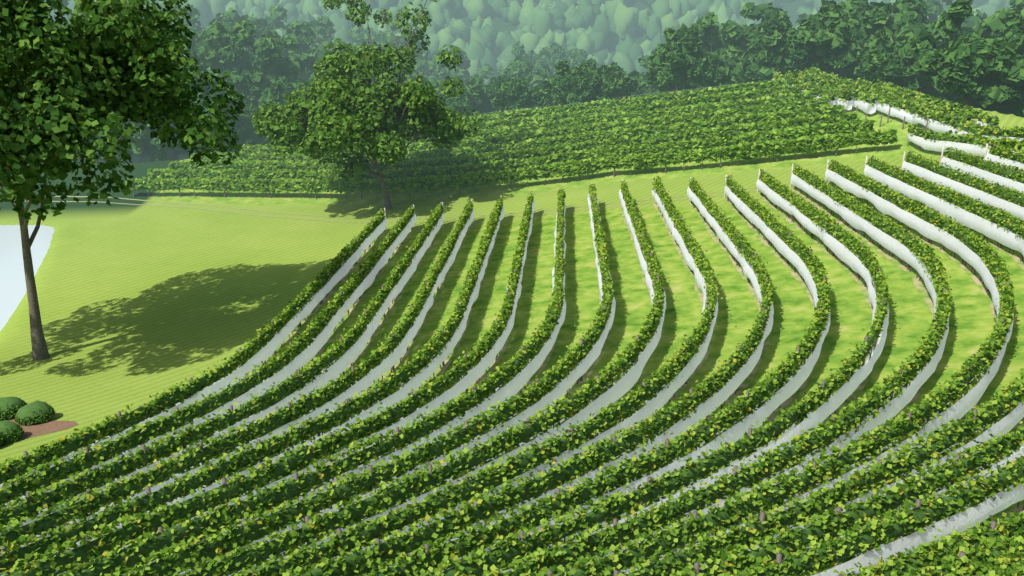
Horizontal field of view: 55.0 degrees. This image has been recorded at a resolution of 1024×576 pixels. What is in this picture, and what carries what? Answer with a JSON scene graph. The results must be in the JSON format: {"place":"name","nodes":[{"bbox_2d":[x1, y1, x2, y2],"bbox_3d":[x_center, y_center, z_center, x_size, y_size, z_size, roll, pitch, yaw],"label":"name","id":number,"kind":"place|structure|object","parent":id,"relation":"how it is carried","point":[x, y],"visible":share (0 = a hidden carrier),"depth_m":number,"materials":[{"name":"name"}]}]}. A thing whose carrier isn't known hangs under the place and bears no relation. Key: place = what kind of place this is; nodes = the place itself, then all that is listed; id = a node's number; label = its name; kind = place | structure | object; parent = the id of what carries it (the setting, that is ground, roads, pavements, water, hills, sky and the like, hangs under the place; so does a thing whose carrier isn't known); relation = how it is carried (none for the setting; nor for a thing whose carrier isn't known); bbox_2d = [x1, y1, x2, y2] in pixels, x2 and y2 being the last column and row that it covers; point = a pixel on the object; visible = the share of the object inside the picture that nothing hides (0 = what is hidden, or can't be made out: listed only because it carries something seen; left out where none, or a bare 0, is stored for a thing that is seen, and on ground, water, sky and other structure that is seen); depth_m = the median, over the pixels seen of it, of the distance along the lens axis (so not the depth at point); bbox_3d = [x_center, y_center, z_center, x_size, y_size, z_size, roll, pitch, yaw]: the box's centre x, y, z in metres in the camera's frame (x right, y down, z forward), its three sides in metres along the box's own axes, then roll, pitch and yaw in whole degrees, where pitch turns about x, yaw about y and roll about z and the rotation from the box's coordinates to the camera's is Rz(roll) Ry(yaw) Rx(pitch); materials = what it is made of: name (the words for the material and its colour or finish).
{"place":"outdoors","nodes":[
{"label":"outdoors","id":0,"kind":"place"},
{"bbox_2d":[0,225,54,330],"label":"lake water","id":1,"kind":"structure","parent":0,"point":[13,289],"depth_m":88.45,"materials":[{"name":"grey liquid"}]},
{"bbox_2d":[0,0,1023,553],"bbox_3d":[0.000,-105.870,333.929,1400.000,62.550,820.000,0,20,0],"label":"terrain","id":2,"kind":"structure","parent":0,"point":[144,302],"depth_m":71.23,"materials":[{"name":"green plant"}]},
{"bbox_2d":[0,397,54,444],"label":"bushes","id":3,"kind":"object","parent":2,"relation":"on","point":[35,406],"visible":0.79,"depth_m":49.87,"materials":[{"name":"green plant"}]},
{"bbox_2d":[0,418,77,444],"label":"mulch bed","id":4,"kind":"object","parent":2,"relation":"on","point":[41,428],"visible":0.52,"depth_m":48.99,"materials":[{"name":"brown soil"}]},
{"bbox_2d":[0,10,158,360],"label":"oak tree trunk and limbs","id":5,"kind":"object","parent":2,"relation":"on","point":[40,351],"visible":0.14,"depth_m":61.94,"materials":[{"name":"brown plant"}]},
{"bbox_2d":[0,0,244,220],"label":"tree foliage","id":6,"kind":"object","parent":5,"relation":"attached to","point":[61,81],"visible":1,"depth_m":54.43,"materials":[{"name":"green plant"}]},
{"bbox_2d":[329,0,461,209],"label":"walnut tree centre trunk and limbs","id":7,"kind":"object","parent":2,"relation":"on","point":[379,174],"visible":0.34,"depth_m":97.53,"materials":[{"name":"brown plant"}]},
{"bbox_2d":[251,0,482,183],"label":"tree foliage","id":8,"kind":"object","parent":7,"relation":"attached to","point":[314,119],"visible":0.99,"depth_m":91.89,"materials":[{"name":"green plant"}]},
{"bbox_2d":[52,179,829,222],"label":"farm track wheel ruts","id":9,"kind":"structure","parent":2,"relation":"on","point":[349,217],"depth_m":97.55,"materials":[{"name":"soil"}]},
{"bbox_2d":[0,67,1023,575],"bbox_3d":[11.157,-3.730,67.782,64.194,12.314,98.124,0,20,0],"label":"vine","id":10,"kind":"object","parent":2,"relation":"on","point":[886,93],"depth_m":35.63,"materials":[{"name":"green plant"}]},
{"bbox_2d":[125,77,898,193],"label":"vine leaves","id":11,"kind":"object","parent":2,"relation":"on","point":[608,149],"visible":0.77,"depth_m":104.63,"materials":[{"name":"green plant"}]},
{"bbox_2d":[1,74,1023,575],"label":"steel vine stakes","id":12,"kind":"object","parent":2,"relation":"on","point":[695,514],"visible":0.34,"depth_m":41.96,"materials":[{"name":"grey metal"}]},
{"bbox_2d":[2,0,1023,163],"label":"background trees","id":13,"kind":"object","parent":2,"relation":"on","point":[975,59],"visible":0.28,"depth_m":124.11,"materials":[{"name":"green plant"}]},
{"bbox_2d":[45,0,1013,87],"bbox_3d":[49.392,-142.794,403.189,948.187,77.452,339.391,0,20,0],"label":"distant forest crowns","id":14,"kind":"object","parent":2,"relation":"on","point":[542,24],"visible":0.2,"depth_m":272.49,"materials":[{"name":"green plant"}]},
{"bbox_2d":[78,7,1022,163],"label":"tree trunks","id":15,"kind":"object","parent":2,"relation":"on","point":[968,103],"visible":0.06,"depth_m":124.15,"materials":[{"name":"brown plant"}]},
{"bbox_2d":[251,184,1023,557],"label":"vineyard soil strips","id":16,"kind":"object","parent":2,"relation":"on","point":[919,286],"visible":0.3,"depth_m":57.97,"materials":[{"name":"soil"}]},
{"bbox_2d":[384,143,987,228],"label":"vineyard end posts","id":17,"kind":"object","parent":2,"relation":"on","point":[793,167],"visible":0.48,"depth_m":82.26,"materials":[{"name":"brown wood"}]},
{"bbox_2d":[496,84,927,129],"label":"vineyard posts","id":18,"kind":"object","parent":2,"relation":"on","point":[856,111],"visible":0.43,"depth_m":95.71,"materials":[{"name":"brown wood"}]},
{"bbox_2d":[474,85,726,114],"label":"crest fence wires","id":19,"kind":"object","parent":18,"relation":"attached to","point":[608,99],"visible":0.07,"depth_m":118.65,"materials":[{"name":"grey"}]},
{"bbox_2d":[0,79,1023,575],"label":"vine netting","id":20,"kind":"object","parent":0,"point":[892,409],"visible":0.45,"depth_m":46.27,"materials":[{"name":"white fabric"}]}
]}

